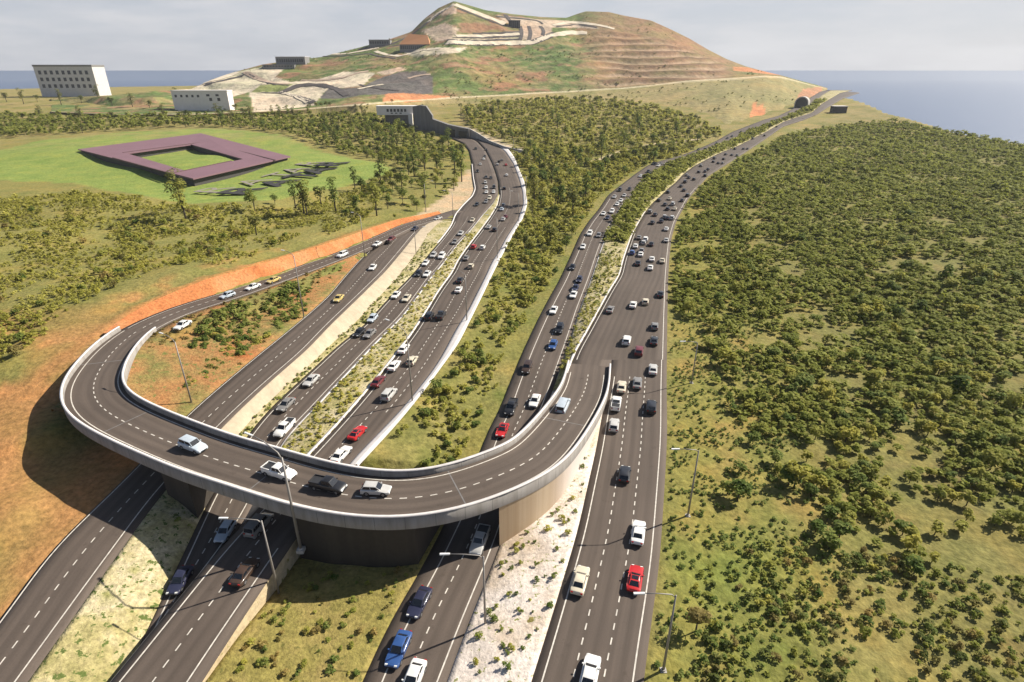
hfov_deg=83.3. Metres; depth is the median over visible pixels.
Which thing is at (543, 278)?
bush
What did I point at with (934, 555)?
mangrove tree
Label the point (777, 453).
mangrove tree
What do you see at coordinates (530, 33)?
hill track
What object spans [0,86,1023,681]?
ground
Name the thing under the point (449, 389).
bush
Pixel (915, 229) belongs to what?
mangrove tree
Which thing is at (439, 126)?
retaining wall
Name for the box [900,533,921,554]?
tree
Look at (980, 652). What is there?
shrub
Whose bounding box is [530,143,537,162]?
gum tree
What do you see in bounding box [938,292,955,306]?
mangrove tree
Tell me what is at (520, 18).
hill track
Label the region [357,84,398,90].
hill track
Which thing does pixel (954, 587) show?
shrub
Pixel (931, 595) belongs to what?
shrub
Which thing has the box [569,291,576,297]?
sedan
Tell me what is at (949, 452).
mangrove tree
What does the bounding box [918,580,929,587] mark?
shrub
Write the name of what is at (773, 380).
mangrove tree
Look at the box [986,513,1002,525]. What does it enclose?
mangrove tree
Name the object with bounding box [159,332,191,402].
street lamp
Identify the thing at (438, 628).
road
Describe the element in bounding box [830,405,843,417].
mangrove tree
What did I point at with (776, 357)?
mangrove tree
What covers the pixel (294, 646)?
grass median
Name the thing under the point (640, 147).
path
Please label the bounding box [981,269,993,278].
mangrove tree
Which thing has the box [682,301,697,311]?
mangrove tree
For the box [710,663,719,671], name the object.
shrub
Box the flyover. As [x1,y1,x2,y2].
[59,326,610,566]
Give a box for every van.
[243,512,273,538]
[555,397,570,413]
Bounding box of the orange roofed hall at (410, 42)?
[399,34,429,52]
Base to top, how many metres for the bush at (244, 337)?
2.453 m
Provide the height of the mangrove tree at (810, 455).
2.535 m
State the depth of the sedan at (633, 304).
159.77 m
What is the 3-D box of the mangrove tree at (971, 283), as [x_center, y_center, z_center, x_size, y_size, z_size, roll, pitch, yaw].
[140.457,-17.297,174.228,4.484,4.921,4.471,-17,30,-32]
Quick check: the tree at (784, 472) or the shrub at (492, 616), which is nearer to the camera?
the shrub at (492, 616)
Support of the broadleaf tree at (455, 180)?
on the ground
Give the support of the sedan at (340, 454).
on the road at (187, 639)
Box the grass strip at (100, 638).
[28,490,203,681]
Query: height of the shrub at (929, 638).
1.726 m
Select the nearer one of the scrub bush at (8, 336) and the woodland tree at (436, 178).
the scrub bush at (8, 336)
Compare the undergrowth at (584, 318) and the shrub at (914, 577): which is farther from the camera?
the undergrowth at (584, 318)
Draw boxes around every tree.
[16,88,23,103]
[35,105,42,113]
[54,88,62,104]
[75,104,81,118]
[92,85,98,96]
[126,93,133,106]
[158,103,164,113]
[162,167,185,211]
[166,181,187,218]
[211,103,219,115]
[214,109,223,126]
[243,188,256,209]
[247,109,254,126]
[247,215,261,234]
[271,193,277,201]
[287,179,298,208]
[291,179,309,214]
[294,179,311,214]
[313,186,326,204]
[325,176,338,212]
[329,111,336,129]
[332,129,339,139]
[347,112,352,123]
[348,166,356,190]
[350,195,359,204]
[353,205,360,214]
[354,175,366,190]
[361,106,367,116]
[363,115,371,136]
[366,181,382,215]
[369,117,375,134]
[373,122,381,135]
[373,170,379,181]
[374,155,386,180]
[381,132,388,150]
[381,193,391,208]
[388,125,394,142]
[388,178,395,190]
[392,129,401,148]
[394,170,405,186]
[395,118,403,139]
[398,187,408,203]
[404,164,410,174]
[407,147,421,175]
[409,126,417,143]
[413,199,419,205]
[416,171,428,196]
[418,145,429,170]
[430,174,439,187]
[432,150,442,168]
[443,127,450,148]
[449,146,457,168]
[450,177,457,187]
[454,150,466,181]
[519,234,528,247]
[523,124,527,138]
[528,168,538,179]
[528,170,538,202]
[528,198,537,212]
[529,254,541,264]
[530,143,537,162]
[535,147,544,165]
[537,195,544,200]
[538,170,547,179]
[538,182,545,188]
[539,161,547,169]
[540,245,549,251]
[541,222,558,245]
[548,158,557,182]
[551,185,565,204]
[555,175,564,184]
[560,217,568,225]
[560,238,570,246]
[566,168,572,174]
[566,182,579,215]
[568,225,575,232]
[571,146,578,160]
[575,153,581,162]
[580,171,592,196]
[585,117,593,127]
[595,161,603,182]
[598,134,605,158]
[601,121,607,131]
[602,156,609,166]
[617,129,629,146]
[636,116,642,133]
[646,151,653,159]
[649,133,657,140]
[671,111,678,132]
[673,121,682,137]
[677,279,692,289]
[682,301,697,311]
[686,606,712,631]
[694,132,702,140]
[701,336,715,347]
[704,245,716,254]
[708,316,722,329]
[712,292,726,300]
[715,298,724,308]
[717,339,728,347]
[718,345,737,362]
[719,183,731,197]
[720,480,735,493]
[724,391,734,404]
[729,279,743,292]
[729,403,739,408]
[731,366,741,374]
[732,302,747,311]
[732,478,753,499]
[733,263,748,275]
[733,459,747,471]
[735,226,747,237]
[743,259,755,272]
[743,398,754,410]
[747,431,760,443]
[748,405,758,412]
[752,183,765,197]
[752,280,766,288]
[752,355,764,365]
[754,296,770,309]
[755,421,768,434]
[766,346,781,356]
[766,401,777,408]
[767,377,778,385]
[767,385,779,397]
[768,448,783,462]
[769,355,781,361]
[772,409,785,417]
[774,463,786,473]
[777,406,789,415]
[779,232,791,239]
[780,464,801,485]
[782,333,798,344]
[782,392,794,403]
[782,412,795,420]
[784,345,794,353]
[784,459,811,486]
[785,366,795,372]
[786,372,798,383]
[786,382,799,392]
[787,375,797,383]
[788,401,800,412]
[789,293,800,302]
[789,351,800,363]
[793,372,814,390]
[793,424,805,431]
[797,232,806,242]
[798,398,810,406]
[798,401,806,410]
[799,411,810,420]
[801,449,813,461]
[805,483,819,496]
[807,474,815,482]
[808,314,822,322]
[809,425,823,439]
[810,518,826,532]
[811,467,821,474]
[811,474,827,488]
[815,385,825,393]
[816,471,833,485]
[817,495,830,504]
[818,378,827,385]
[818,526,843,548]
[821,333,833,343]
[821,381,832,390]
[822,387,835,399]
[822,505,841,520]
[823,354,834,367]
[825,423,836,430]
[825,467,839,477]
[828,350,838,356]
[828,396,838,403]
[828,460,838,468]
[828,478,841,486]
[829,483,841,493]
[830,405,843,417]
[832,498,849,514]
[833,440,845,448]
[833,520,853,537]
[834,417,848,426]
[835,392,846,400]
[836,399,846,407]
[836,410,849,418]
[836,425,859,442]
[837,445,851,453]
[838,460,850,469]
[838,471,848,481]
[839,509,856,526]
[840,274,851,281]
[841,502,857,511]
[846,464,860,475]
[847,347,863,361]
[851,472,867,484]
[852,293,865,305]
[854,269,865,275]
[855,420,865,430]
[857,303,873,317]
[857,417,866,423]
[858,453,869,461]
[858,459,871,466]
[859,408,870,412]
[859,494,872,506]
[860,480,874,493]
[861,464,869,474]
[862,349,873,358]
[862,370,883,384]
[862,422,870,433]
[864,353,875,364]
[865,391,877,403]
[865,424,877,440]
[865,506,879,516]
[866,258,878,266]
[866,463,879,475]
[868,481,882,489]
[869,441,884,451]
[870,396,883,409]
[871,311,887,321]
[871,367,886,377]
[871,382,882,391]
[872,299,884,311]
[872,420,883,431]
[872,459,884,467]
[872,486,888,499]
[874,239,887,249]
[874,390,886,397]
[874,498,890,511]
[875,510,894,524]
[877,475,891,489]
[879,396,901,410]
[880,408,892,414]
[881,381,893,389]
[882,413,895,424]
[884,389,894,399]
[885,342,901,352]
[885,359,899,370]
[886,280,901,290]
[886,390,900,401]
[889,322,902,333]
[890,303,905,319]
[890,406,910,426]
[892,272,904,281]
[893,519,899,527]
[895,519,913,534]
[896,234,908,242]
[900,402,913,409]
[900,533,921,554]
[901,259,913,269]
[901,328,918,335]
[901,550,917,558]
[903,210,915,215]
[903,525,919,535]
[905,470,921,482]
[905,554,925,574]
[908,386,920,397]
[910,227,920,236]
[910,302,925,311]
[913,299,928,310]
[914,379,926,389]
[914,418,928,429]
[915,375,927,381]
[915,389,928,398]
[917,363,931,374]
[919,446,932,455]
[922,421,938,434]
[923,361,933,366]
[924,438,937,446]
[925,375,939,382]
[925,467,937,475]
[927,365,937,374]
[928,393,941,403]
[928,406,942,413]
[929,356,944,364]
[929,551,940,562]
[931,484,946,499]
[931,519,946,534]
[932,350,940,356]
[934,360,953,375]
[934,384,951,392]
[935,412,949,425]
[938,264,954,278]
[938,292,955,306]
[938,389,951,401]
[938,483,949,492]
[940,427,953,434]
[942,448,958,458]
[943,276,959,290]
[944,350,958,357]
[945,348,955,360]
[945,488,962,501]
[946,471,956,477]
[949,367,963,375]
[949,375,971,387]
[949,426,962,432]
[950,431,961,440]
[951,456,964,468]
[952,294,966,303]
[954,345,965,355]
[954,417,967,429]
[954,519,968,532]
[957,364,972,372]
[959,381,971,392]
[959,489,977,505]
[960,434,972,444]
[961,269,975,278]
[961,304,980,313]
[961,400,975,408]
[962,457,981,469]
[963,444,977,452]
[963,507,975,521]
[964,427,990,448]
[965,349,974,355]
[965,476,979,484]
[967,276,986,287]
[967,467,985,481]
[968,406,977,416]
[969,371,983,380]
[969,388,982,400]
[970,263,987,278]
[970,382,983,393]
[971,425,980,429]
[973,340,986,350]
[973,451,989,459]
[974,356,984,364]
[975,408,991,419]
[976,248,990,254]
[976,441,991,451]
[976,481,994,492]
[977,326,988,333]
[977,422,989,430]
[977,460,991,468]
[980,373,991,382]
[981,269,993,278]
[982,448,1007,469]
[983,471,998,481]
[984,359,997,365]
[985,388,1000,402]
[985,446,1002,452]
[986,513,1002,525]
[987,339,996,349]
[987,356,999,362]
[989,270,1003,278]
[990,416,1006,424]
[993,433,1009,443]
[994,392,1007,403]
[994,437,1008,445]
[995,509,1014,522]
[996,371,1012,379]
[997,234,1009,238]
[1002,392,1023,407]
[1002,460,1014,467]
[1002,472,1015,481]
[1004,474,1020,481]
[1004,481,1014,489]
[1006,270,1023,281]
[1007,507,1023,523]
[1008,433,1023,441]
[1008,479,1022,492]
[1009,442,1023,448]
[1014,276,1023,283]
[1014,457,1023,468]
[1016,296,1023,305]
[1016,408,1023,417]
[1016,430,1023,442]
[1016,524,1023,536]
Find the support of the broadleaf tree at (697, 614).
on the ground
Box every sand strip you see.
[242,220,451,436]
[447,388,601,681]
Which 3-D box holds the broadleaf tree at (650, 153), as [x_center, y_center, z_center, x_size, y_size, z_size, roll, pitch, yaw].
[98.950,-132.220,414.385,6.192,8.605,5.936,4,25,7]
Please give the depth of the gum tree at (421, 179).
292.04 m
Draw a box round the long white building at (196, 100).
[170,90,234,110]
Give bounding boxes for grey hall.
[275,57,309,64]
[369,40,391,47]
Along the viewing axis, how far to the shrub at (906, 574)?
76.15 m
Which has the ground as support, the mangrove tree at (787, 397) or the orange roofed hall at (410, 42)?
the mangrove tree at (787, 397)
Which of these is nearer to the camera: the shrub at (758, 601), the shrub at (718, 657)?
the shrub at (718, 657)
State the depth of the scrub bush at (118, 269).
167.91 m
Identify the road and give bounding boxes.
[0,218,452,681]
[111,137,522,681]
[121,210,461,330]
[139,137,497,645]
[362,90,828,681]
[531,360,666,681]
[571,360,611,366]
[573,90,858,359]
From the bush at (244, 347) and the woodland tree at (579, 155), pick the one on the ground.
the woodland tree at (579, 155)
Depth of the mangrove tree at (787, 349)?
134.63 m
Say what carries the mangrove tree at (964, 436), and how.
on the ground
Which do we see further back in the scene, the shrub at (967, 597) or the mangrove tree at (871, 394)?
the mangrove tree at (871, 394)
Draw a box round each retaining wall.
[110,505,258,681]
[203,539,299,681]
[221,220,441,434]
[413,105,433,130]
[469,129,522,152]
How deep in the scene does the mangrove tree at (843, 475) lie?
93.41 m
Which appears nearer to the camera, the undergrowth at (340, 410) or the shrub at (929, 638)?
the shrub at (929, 638)
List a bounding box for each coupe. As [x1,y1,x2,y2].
[347,425,366,440]
[495,422,508,437]
[626,564,643,592]
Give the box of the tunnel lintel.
[385,115,408,125]
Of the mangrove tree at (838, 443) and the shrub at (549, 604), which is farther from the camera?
the mangrove tree at (838, 443)
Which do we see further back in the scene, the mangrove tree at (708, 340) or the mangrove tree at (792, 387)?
the mangrove tree at (708, 340)
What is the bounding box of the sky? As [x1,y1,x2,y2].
[0,0,1023,70]
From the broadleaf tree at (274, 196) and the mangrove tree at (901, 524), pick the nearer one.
the mangrove tree at (901, 524)
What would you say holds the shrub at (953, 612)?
on the ground
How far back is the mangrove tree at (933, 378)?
121.60 m
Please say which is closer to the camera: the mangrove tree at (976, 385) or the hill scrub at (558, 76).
the mangrove tree at (976, 385)
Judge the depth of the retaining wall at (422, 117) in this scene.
580.99 m
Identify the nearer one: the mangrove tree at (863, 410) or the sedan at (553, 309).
the mangrove tree at (863, 410)
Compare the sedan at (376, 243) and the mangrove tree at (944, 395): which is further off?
the sedan at (376, 243)
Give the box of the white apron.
[350,147,526,465]
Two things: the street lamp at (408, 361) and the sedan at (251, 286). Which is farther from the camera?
the sedan at (251, 286)
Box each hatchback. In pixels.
[213,519,236,542]
[219,290,235,298]
[352,327,365,336]
[359,481,391,496]
[367,313,377,322]
[387,236,395,241]
[406,356,417,365]
[414,269,422,275]
[430,251,436,257]
[467,263,473,268]
[479,245,485,249]
[548,339,557,349]
[576,275,582,282]
[608,418,619,432]
[618,465,631,483]
[642,298,648,304]
[651,322,658,329]
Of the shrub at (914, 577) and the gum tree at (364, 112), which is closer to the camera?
the shrub at (914, 577)
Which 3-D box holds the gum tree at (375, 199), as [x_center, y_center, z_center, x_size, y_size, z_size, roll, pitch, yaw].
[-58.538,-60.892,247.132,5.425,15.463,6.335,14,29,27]
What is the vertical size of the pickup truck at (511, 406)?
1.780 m
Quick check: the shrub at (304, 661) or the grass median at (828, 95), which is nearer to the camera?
the shrub at (304, 661)
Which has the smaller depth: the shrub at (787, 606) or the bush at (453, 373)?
the shrub at (787, 606)
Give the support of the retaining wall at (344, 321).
on the slip road at (36, 618)
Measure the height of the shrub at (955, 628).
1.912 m
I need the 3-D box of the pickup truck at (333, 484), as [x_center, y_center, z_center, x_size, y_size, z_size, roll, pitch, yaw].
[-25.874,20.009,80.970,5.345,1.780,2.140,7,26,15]
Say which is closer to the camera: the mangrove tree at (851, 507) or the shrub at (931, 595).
the shrub at (931, 595)
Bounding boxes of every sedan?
[165,565,193,595]
[173,320,191,329]
[228,557,259,587]
[244,283,260,290]
[266,276,280,283]
[276,397,295,411]
[302,373,319,386]
[330,445,351,462]
[333,294,343,301]
[362,328,376,337]
[368,264,376,269]
[370,375,385,387]
[372,241,381,246]
[384,628,412,668]
[387,360,400,371]
[391,291,400,298]
[397,344,409,353]
[401,294,410,301]
[401,657,426,681]
[406,585,432,619]
[422,260,429,265]
[423,270,430,276]
[454,286,462,292]
[456,277,463,282]
[463,255,469,260]
[529,393,540,407]
[549,306,557,313]
[569,264,575,269]
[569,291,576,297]
[570,565,589,596]
[572,284,578,290]
[579,653,600,681]
[606,306,614,312]
[616,380,626,393]
[629,301,636,308]
[630,520,645,545]
[632,377,641,389]
[635,260,640,265]
[648,364,657,374]
[649,256,654,261]
[650,336,658,345]
[657,291,663,297]
[659,258,664,263]
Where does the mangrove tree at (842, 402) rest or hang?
on the ground
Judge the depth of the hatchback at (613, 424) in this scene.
104.98 m
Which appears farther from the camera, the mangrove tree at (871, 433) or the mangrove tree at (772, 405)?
the mangrove tree at (772, 405)
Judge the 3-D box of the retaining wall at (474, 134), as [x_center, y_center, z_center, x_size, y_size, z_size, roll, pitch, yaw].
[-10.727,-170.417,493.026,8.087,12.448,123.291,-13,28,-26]
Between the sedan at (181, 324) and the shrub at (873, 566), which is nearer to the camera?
the shrub at (873, 566)
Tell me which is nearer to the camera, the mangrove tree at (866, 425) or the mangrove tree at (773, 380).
the mangrove tree at (866, 425)
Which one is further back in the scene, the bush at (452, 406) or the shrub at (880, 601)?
the bush at (452, 406)
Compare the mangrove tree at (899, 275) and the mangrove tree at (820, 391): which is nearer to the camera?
the mangrove tree at (820, 391)
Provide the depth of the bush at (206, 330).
133.13 m
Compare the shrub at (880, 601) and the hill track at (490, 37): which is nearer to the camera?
the shrub at (880, 601)
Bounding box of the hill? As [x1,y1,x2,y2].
[51,1,826,123]
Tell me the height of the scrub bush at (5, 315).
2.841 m
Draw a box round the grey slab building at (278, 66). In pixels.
[262,65,295,68]
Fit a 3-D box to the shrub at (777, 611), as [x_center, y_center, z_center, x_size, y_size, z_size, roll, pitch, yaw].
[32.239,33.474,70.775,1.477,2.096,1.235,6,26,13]
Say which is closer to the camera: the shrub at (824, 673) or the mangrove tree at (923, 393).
the shrub at (824, 673)
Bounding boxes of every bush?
[0,313,9,322]
[1,223,8,228]
[1,333,12,339]
[7,345,22,355]
[9,309,19,314]
[13,332,24,340]
[14,275,23,280]
[19,244,28,250]
[20,318,27,324]
[55,288,65,294]
[76,284,86,289]
[91,287,99,294]
[93,267,102,273]
[97,249,107,255]
[99,270,108,278]
[107,279,116,287]
[112,267,123,273]
[124,231,131,237]
[158,218,166,223]
[189,246,197,253]
[192,214,201,219]
[193,324,206,334]
[202,319,210,324]
[203,327,214,334]
[208,234,215,239]
[215,247,224,252]
[218,327,224,333]
[219,336,230,341]
[233,338,241,345]
[235,350,245,355]
[240,334,249,339]
[241,344,250,349]
[254,336,261,343]
[262,332,270,337]
[395,429,402,435]
[417,407,430,415]
[421,458,430,466]
[422,419,430,426]
[429,378,442,388]
[430,409,438,416]
[433,388,443,393]
[433,451,439,459]
[443,440,451,447]
[445,385,453,394]
[447,455,454,461]
[449,369,457,376]
[449,403,458,410]
[452,420,460,429]
[453,448,461,457]
[459,350,473,361]
[462,436,469,443]
[463,409,471,414]
[464,363,472,368]
[465,386,473,393]
[470,375,480,384]
[471,319,479,326]
[471,420,480,426]
[475,409,483,414]
[476,342,484,348]
[477,350,484,358]
[479,358,486,365]
[485,306,494,314]
[485,366,492,371]
[487,311,494,320]
[490,313,499,322]
[505,326,513,333]
[506,241,515,250]
[507,319,513,326]
[514,287,523,295]
[524,249,535,256]
[526,295,533,301]
[529,237,535,248]
[531,276,540,284]
[540,275,546,281]
[580,200,588,206]
[584,157,592,164]
[584,197,591,203]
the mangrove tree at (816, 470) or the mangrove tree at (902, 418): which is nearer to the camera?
the mangrove tree at (816, 470)
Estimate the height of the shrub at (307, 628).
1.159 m
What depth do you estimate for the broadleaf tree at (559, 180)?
316.00 m
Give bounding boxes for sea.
[0,70,1023,143]
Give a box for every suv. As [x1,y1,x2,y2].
[177,434,207,454]
[336,250,348,257]
[380,388,397,401]
[424,311,434,319]
[438,251,445,258]
[521,359,532,373]
[555,322,563,333]
[587,229,592,235]
[622,335,631,345]
[634,346,643,356]
[646,399,656,413]
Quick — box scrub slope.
[51,253,361,415]
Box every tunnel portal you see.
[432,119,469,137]
[794,96,809,107]
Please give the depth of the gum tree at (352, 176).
307.20 m
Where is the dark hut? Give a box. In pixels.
[830,106,848,112]
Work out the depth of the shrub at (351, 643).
67.69 m
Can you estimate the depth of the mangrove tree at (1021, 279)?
177.19 m
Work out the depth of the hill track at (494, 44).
1043.55 m
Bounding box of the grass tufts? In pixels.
[654,320,857,681]
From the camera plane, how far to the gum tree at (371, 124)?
528.78 m
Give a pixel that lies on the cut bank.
(211, 286)
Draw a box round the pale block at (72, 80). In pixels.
[32,65,111,96]
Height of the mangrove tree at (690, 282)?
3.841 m
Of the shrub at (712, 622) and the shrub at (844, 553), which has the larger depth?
the shrub at (844, 553)
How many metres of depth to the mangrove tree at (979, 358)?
129.67 m
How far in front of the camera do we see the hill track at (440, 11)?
1136.83 m
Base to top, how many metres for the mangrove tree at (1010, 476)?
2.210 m
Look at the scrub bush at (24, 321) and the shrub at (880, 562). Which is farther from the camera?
the scrub bush at (24, 321)
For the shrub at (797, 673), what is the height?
1.749 m
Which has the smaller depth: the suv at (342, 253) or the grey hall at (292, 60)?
the suv at (342, 253)
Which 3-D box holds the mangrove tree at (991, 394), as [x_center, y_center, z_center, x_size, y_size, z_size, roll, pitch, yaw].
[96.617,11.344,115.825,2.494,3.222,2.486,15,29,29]
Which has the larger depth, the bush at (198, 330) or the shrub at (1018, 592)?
the bush at (198, 330)
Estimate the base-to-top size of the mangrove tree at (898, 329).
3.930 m
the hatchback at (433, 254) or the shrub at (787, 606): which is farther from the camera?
the hatchback at (433, 254)
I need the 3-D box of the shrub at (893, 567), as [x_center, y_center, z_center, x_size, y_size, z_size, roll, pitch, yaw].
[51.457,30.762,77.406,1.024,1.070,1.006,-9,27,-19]
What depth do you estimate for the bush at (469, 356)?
131.11 m
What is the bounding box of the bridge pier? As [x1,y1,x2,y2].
[408,113,412,125]
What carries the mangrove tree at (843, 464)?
on the ground
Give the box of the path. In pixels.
[575,139,699,163]
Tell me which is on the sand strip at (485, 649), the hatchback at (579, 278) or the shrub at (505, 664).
the shrub at (505, 664)
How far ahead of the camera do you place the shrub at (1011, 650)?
65.96 m
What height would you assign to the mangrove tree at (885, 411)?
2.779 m
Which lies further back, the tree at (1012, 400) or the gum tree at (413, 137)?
the gum tree at (413, 137)
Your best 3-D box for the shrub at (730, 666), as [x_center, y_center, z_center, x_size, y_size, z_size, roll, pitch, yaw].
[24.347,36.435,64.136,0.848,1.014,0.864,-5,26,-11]
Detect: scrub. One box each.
[0,184,391,360]
[207,12,795,111]
[690,535,1023,681]
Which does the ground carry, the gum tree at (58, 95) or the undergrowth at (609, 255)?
the gum tree at (58, 95)
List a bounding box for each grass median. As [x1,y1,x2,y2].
[206,524,443,681]
[282,194,498,453]
[553,90,845,389]
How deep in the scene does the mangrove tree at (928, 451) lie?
99.76 m
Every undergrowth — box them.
[144,266,341,394]
[174,242,435,527]
[206,281,312,333]
[282,231,475,453]
[401,144,690,464]
[559,253,622,369]
[583,236,629,302]
[602,97,826,241]
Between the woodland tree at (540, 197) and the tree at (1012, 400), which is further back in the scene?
the woodland tree at (540, 197)
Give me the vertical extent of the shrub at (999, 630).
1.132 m
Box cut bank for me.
[103,211,440,332]
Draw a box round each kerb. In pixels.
[280,196,496,446]
[307,199,498,454]
[437,165,475,242]
[557,236,605,376]
[567,211,644,372]
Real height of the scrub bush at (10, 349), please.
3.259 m
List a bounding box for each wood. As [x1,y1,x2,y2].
[0,110,465,216]
[461,94,721,237]
[669,117,1023,556]
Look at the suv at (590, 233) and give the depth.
230.63 m
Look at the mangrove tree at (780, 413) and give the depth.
108.67 m
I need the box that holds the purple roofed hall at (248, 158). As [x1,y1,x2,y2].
[78,133,289,185]
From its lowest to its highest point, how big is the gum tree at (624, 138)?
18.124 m
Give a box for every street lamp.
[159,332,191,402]
[218,517,279,593]
[244,431,305,553]
[282,250,304,317]
[351,212,364,256]
[385,319,413,404]
[440,553,486,623]
[450,268,466,319]
[633,592,676,672]
[671,448,698,516]
[680,341,697,383]
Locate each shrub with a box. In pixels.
[234,665,243,672]
[240,657,246,664]
[245,637,255,645]
[256,639,267,647]
[260,656,269,666]
[269,615,277,624]
[269,650,279,660]
[278,617,285,625]
[279,606,286,614]
[281,668,289,675]
[300,658,306,668]
[303,626,309,633]
[310,625,320,634]
[316,618,323,625]
[322,621,329,628]
[325,664,335,675]
[329,655,339,662]
[330,574,338,579]
[348,595,356,602]
[349,641,353,648]
[353,668,359,676]
[355,626,363,634]
[370,626,377,635]
[473,657,478,664]
[474,631,482,638]
[486,607,491,615]
[490,614,495,621]
[502,661,510,669]
[508,643,514,650]
[543,525,551,531]
[546,601,553,607]
[558,514,565,519]
[697,653,708,666]
[699,569,704,577]
[701,634,711,645]
[707,673,719,681]
[709,580,716,587]
[709,619,718,630]
[709,639,718,648]
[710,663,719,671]
[712,652,724,663]
[715,620,725,630]
[722,640,731,647]
[727,654,739,664]
[727,663,733,670]
[730,634,738,646]
[734,572,740,578]
[734,583,742,589]
[739,635,746,643]
[742,591,753,598]
[744,548,753,554]
[746,634,754,643]
[754,599,766,606]
[755,557,763,565]
[758,647,771,656]
[761,588,769,594]
[762,540,772,546]
[763,594,773,603]
[766,558,776,568]
[766,587,775,595]
[768,578,777,587]
[768,651,781,662]
[769,601,780,608]
[769,605,781,615]
[769,612,779,622]
[771,594,781,604]
[780,593,787,602]
[783,547,793,553]
[783,557,791,565]
[784,602,791,609]
[787,611,797,621]
[790,648,797,656]
[791,669,803,679]
[794,609,806,619]
[796,622,806,629]
[799,588,809,595]
[802,557,812,564]
[803,647,811,655]
[804,601,812,607]
[808,617,816,625]
[810,582,820,591]
[815,588,823,596]
[817,550,826,557]
[817,667,827,678]
[820,604,828,610]
[822,613,831,621]
[825,658,833,668]
[827,673,836,681]
[828,628,839,637]
[830,612,840,620]
[832,671,846,681]
[836,617,847,624]
[838,655,849,666]
[839,550,850,558]
[839,578,849,586]
[841,558,851,568]
[841,569,851,581]
[841,587,851,595]
[844,595,856,605]
[851,551,861,558]
[851,558,857,565]
[854,617,863,625]
[858,561,868,569]
[859,624,872,639]
[860,546,868,554]
[863,553,872,559]
[864,609,873,615]
[865,616,874,627]
[867,585,874,591]
[869,562,878,570]
[873,559,886,568]
[874,570,882,579]
[874,598,885,609]
[875,555,884,560]
[881,570,892,579]
[881,619,892,628]
[890,556,899,562]
[890,565,898,571]
[890,628,900,638]
[891,618,903,626]
[897,560,905,566]
[897,567,906,573]
[899,590,908,597]
[901,578,913,586]
[903,571,910,577]
[908,676,918,681]
[910,574,917,580]
[914,645,923,650]
[914,648,923,655]
[916,604,923,611]
[917,631,929,642]
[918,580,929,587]
[918,587,928,596]
[919,649,928,660]
[922,663,931,673]
[923,617,935,626]
[923,634,934,647]
[924,598,934,605]
[925,622,937,635]
[927,592,936,601]
[931,655,940,665]
[933,568,942,576]
[934,643,946,652]
[938,604,946,615]
[939,635,947,641]
[939,670,951,679]
[941,578,950,586]
[941,617,950,629]
[947,562,958,569]
[947,608,959,616]
[950,584,958,590]
[950,624,965,634]
[952,640,964,651]
[953,577,965,585]
[953,597,964,606]
[955,651,967,662]
[959,583,967,590]
[961,595,972,601]
[965,628,976,638]
[968,640,981,648]
[968,665,981,673]
[969,599,983,607]
[970,573,978,581]
[970,592,979,600]
[970,609,983,618]
[972,673,981,681]
[973,608,984,614]
[973,629,984,637]
[973,650,984,656]
[976,636,984,644]
[979,580,992,590]
[979,671,988,681]
[981,655,991,664]
[985,675,997,681]
[986,592,996,601]
[990,636,1003,645]
[993,657,1001,665]
[994,625,1004,633]
[994,634,1006,644]
[995,617,1009,627]
[997,604,1007,609]
[1005,657,1014,666]
[1005,668,1017,677]
[1006,646,1016,654]
[1010,581,1021,587]
[1013,589,1022,596]
[1014,575,1023,580]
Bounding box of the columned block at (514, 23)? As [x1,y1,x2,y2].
[508,20,519,27]
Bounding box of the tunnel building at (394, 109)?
[375,105,416,114]
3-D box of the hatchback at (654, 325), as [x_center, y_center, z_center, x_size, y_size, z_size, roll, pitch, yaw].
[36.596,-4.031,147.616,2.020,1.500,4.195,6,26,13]
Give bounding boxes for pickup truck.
[260,460,296,481]
[273,417,295,437]
[308,474,347,494]
[435,310,445,319]
[469,523,490,555]
[504,397,517,415]
[610,396,621,411]
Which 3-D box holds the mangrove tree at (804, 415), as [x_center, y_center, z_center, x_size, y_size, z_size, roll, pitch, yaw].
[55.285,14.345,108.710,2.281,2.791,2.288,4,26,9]
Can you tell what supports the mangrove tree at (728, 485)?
on the ground
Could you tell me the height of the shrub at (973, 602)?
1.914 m
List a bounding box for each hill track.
[203,71,240,83]
[203,74,243,85]
[242,71,289,83]
[245,72,287,85]
[258,83,349,95]
[278,91,310,102]
[280,93,316,102]
[300,70,368,80]
[322,53,394,58]
[330,47,378,54]
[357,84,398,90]
[358,5,451,49]
[374,47,440,56]
[427,4,455,21]
[444,37,551,45]
[446,30,586,44]
[447,38,519,40]
[453,35,519,37]
[454,3,506,24]
[456,33,519,36]
[457,8,516,27]
[473,31,519,33]
[497,16,543,23]
[519,26,523,39]
[527,26,531,39]
[531,32,553,40]
[552,21,613,28]
[556,24,596,27]
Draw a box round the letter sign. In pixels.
[193,162,348,194]

